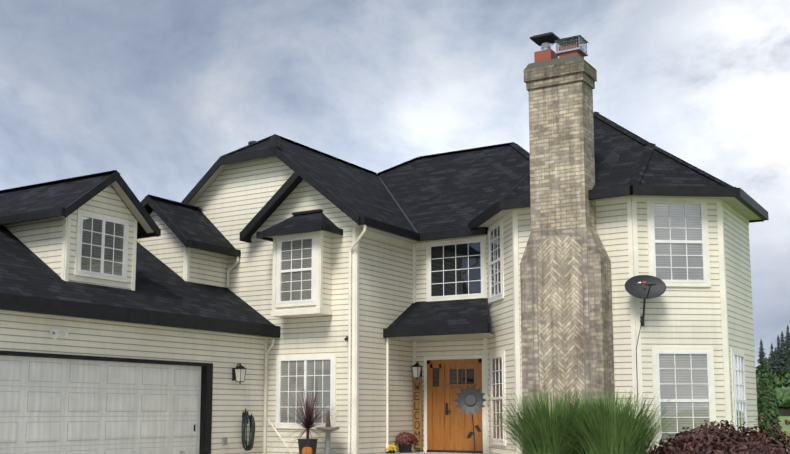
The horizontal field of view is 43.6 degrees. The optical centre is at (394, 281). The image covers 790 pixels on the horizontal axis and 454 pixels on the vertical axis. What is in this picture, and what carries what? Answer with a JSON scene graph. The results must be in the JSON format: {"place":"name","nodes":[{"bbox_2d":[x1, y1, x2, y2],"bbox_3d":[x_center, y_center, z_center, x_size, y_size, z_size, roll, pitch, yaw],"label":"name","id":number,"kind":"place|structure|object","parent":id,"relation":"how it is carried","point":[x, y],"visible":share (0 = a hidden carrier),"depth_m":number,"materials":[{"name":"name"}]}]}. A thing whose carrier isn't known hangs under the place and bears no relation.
{"place":"outdoors","nodes":[
{"label":"outdoors","id":0,"kind":"place"},
{"bbox_2d":[0,0,789,369],"label":"sky","id":1,"kind":"structure","parent":0,"point":[153,93],"materials":[{"name":"grey"}]},
{"bbox_2d":[758,416,789,450],"bbox_3d":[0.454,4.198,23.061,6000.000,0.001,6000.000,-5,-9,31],"label":"ground","id":2,"kind":"structure","parent":0,"point":[784,426],"depth_m":81.03,"materials":[{"name":"green plant"}]},
{"bbox_2d":[0,156,757,453],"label":"house walls","id":3,"kind":"structure","parent":2,"relation":"on","point":[233,200],"depth_m":21.41,"materials":[{"name":"beige"}]},
{"bbox_2d":[50,329,67,338],"bbox_3d":[-5.938,0.933,17.425,0.204,0.187,0.326,-5,-9,31],"label":"flood light","id":4,"kind":"object","parent":3,"relation":"attached to","point":[55,333],"visible":1,"depth_m":17.44,"materials":[{"name":"white plastic"}]},
{"bbox_2d":[0,355,200,453],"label":"garage door","id":5,"kind":"structure","parent":3,"relation":"attached to","point":[59,406],"depth_m":18.34,"materials":[{"name":"paint"}]},
{"bbox_2d":[232,363,246,383],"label":"wall lantern","id":6,"kind":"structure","parent":3,"relation":"attached to","point":[238,373],"depth_m":21.39,"materials":[{"name":"black metal"}]},
{"bbox_2d":[241,408,254,450],"bbox_3d":[-3.223,3.252,21.659,0.218,0.929,0.362,-5,-9,31],"label":"hose hanger","id":7,"kind":"object","parent":3,"relation":"attached to","point":[246,416],"visible":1,"depth_m":21.66,"materials":[{"name":"green metal"}]},
{"bbox_2d":[227,225,388,452],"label":"downspouts","id":8,"kind":"object","parent":3,"relation":"attached to","point":[349,354],"visible":0.9,"depth_m":21.99,"materials":[{"name":"beige metal"}]},
{"bbox_2d":[0,111,732,327],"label":"house roof","id":9,"kind":"structure","parent":3,"relation":"on","point":[453,190],"depth_m":22.24,"materials":[{"name":"black"}]},
{"bbox_2d":[0,147,768,340],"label":"roof fascia","id":10,"kind":"structure","parent":9,"relation":"attached to","point":[746,205],"depth_m":20.73,"materials":[{"name":"black"}]},
{"bbox_2d":[0,197,748,453],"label":"house trim","id":11,"kind":"structure","parent":3,"relation":"attached to","point":[206,403],"depth_m":20.31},
{"bbox_2d":[74,198,747,450],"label":"windows","id":12,"kind":"structure","parent":3,"relation":"attached to","point":[678,242],"depth_m":19.57,"materials":[{"name":"white plastic"}]},
{"bbox_2d":[411,362,421,379],"bbox_3d":[0.523,2.095,23.142,0.196,0.420,0.259,-5,-9,31],"label":"wall lantern","id":13,"kind":"object","parent":3,"relation":"attached to","point":[417,370],"visible":1,"depth_m":23.07,"materials":[{"name":"black metal"}]},
{"bbox_2d":[413,378,421,449],"bbox_3d":[0.523,3.090,23.030,0.240,1.650,0.028,-5,-9,31],"label":"welcome sign","id":14,"kind":"object","parent":3,"relation":"attached to","point":[417,408],"visible":0.98,"depth_m":23.02,"materials":[{"name":"brown wood"}]},
{"bbox_2d":[222,141,640,453],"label":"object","id":15,"kind":"object","parent":3,"relation":"attached to","point":[224,440],"visible":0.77,"depth_m":21.25,"materials":[{"name":"grey"}]},
{"bbox_2d":[424,355,486,452],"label":"front door","id":16,"kind":"structure","parent":3,"relation":"attached to","point":[448,426],"depth_m":22.68,"materials":[{"name":"brown wood"}]},
{"bbox_2d":[520,32,614,432],"bbox_3d":[3.363,-0.697,19.567,1.670,8.755,0.740,-5,-9,31],"label":"chimney","id":17,"kind":"object","parent":3,"relation":"attached to","point":[566,306],"visible":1,"depth_m":19.34,"materials":[{"name":"brick"}]},
{"bbox_2d":[625,275,665,325],"bbox_3d":[4.698,0.333,18.648,0.692,0.973,0.743,-5,-9,31],"label":"satellite dish","id":18,"kind":"object","parent":3,"relation":"attached to","point":[644,287],"visible":0.98,"depth_m":18.81,"materials":[{"name":"grey metal"}]},
{"bbox_2d":[386,452,488,453],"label":"porch slab","id":19,"kind":"structure","parent":2,"relation":"on","point":[437,453],"depth_m":22.02,"materials":[{"name":"concrete"}]},
{"bbox_2d":[385,432,417,453],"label":"potted flowers","id":20,"kind":"object","parent":19,"relation":"on","point":[406,443],"visible":0.85,"depth_m":22.36,"materials":[{"name":"red plant"}]},
{"bbox_2d":[454,385,485,453],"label":"metal sunflower","id":21,"kind":"object","parent":19,"relation":"on","point":[468,401],"visible":1,"depth_m":21.31,"materials":[{"name":"black metal"}]},
{"bbox_2d":[649,416,789,453],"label":"shrub","id":22,"kind":"object","parent":2,"relation":"on","point":[716,439],"visible":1,"depth_m":15.20,"materials":[{"name":"red plant"}]},
{"bbox_2d":[755,324,789,408],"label":"conifers","id":23,"kind":"object","parent":2,"relation":"on","point":[779,359],"visible":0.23,"depth_m":372.38,"materials":[{"name":"green plant"}]},
{"bbox_2d":[756,358,789,447],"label":"shrubs","id":24,"kind":"object","parent":2,"relation":"on","point":[773,392],"visible":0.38,"depth_m":24.86,"materials":[{"name":"green plant"}]},
{"bbox_2d":[757,408,789,415],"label":"fence","id":25,"kind":"object","parent":2,"relation":"on","point":[784,412],"visible":0.02,"depth_m":235.94,"materials":[{"name":"brown wood"}]},
{"label":"driveway","id":26,"kind":"structure","parent":0,"visible":0},
{"bbox_2d":[275,383,355,453],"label":"potted cordyline","id":27,"kind":"object","parent":26,"relation":"on","point":[307,420],"visible":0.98,"depth_m":20.71,"materials":[{"name":"purple plant"}]},
{"bbox_2d":[302,445,312,453],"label":"pumpkin","id":28,"kind":"object","parent":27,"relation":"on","point":[307,450],"visible":1,"depth_m":20.48,"materials":[{"name":"orange"}]},
{"bbox_2d":[316,410,339,453],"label":"bird bath","id":29,"kind":"object","parent":26,"relation":"on","point":[328,428],"visible":0.94,"depth_m":20.72,"materials":[{"name":"grey stone"}]},
{"bbox_2d":[475,386,689,453],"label":"ornamental grass","id":30,"kind":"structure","parent":26,"relation":"on","point":[573,429],"depth_m":16.01,"materials":[{"name":"green plant"}]}
]}

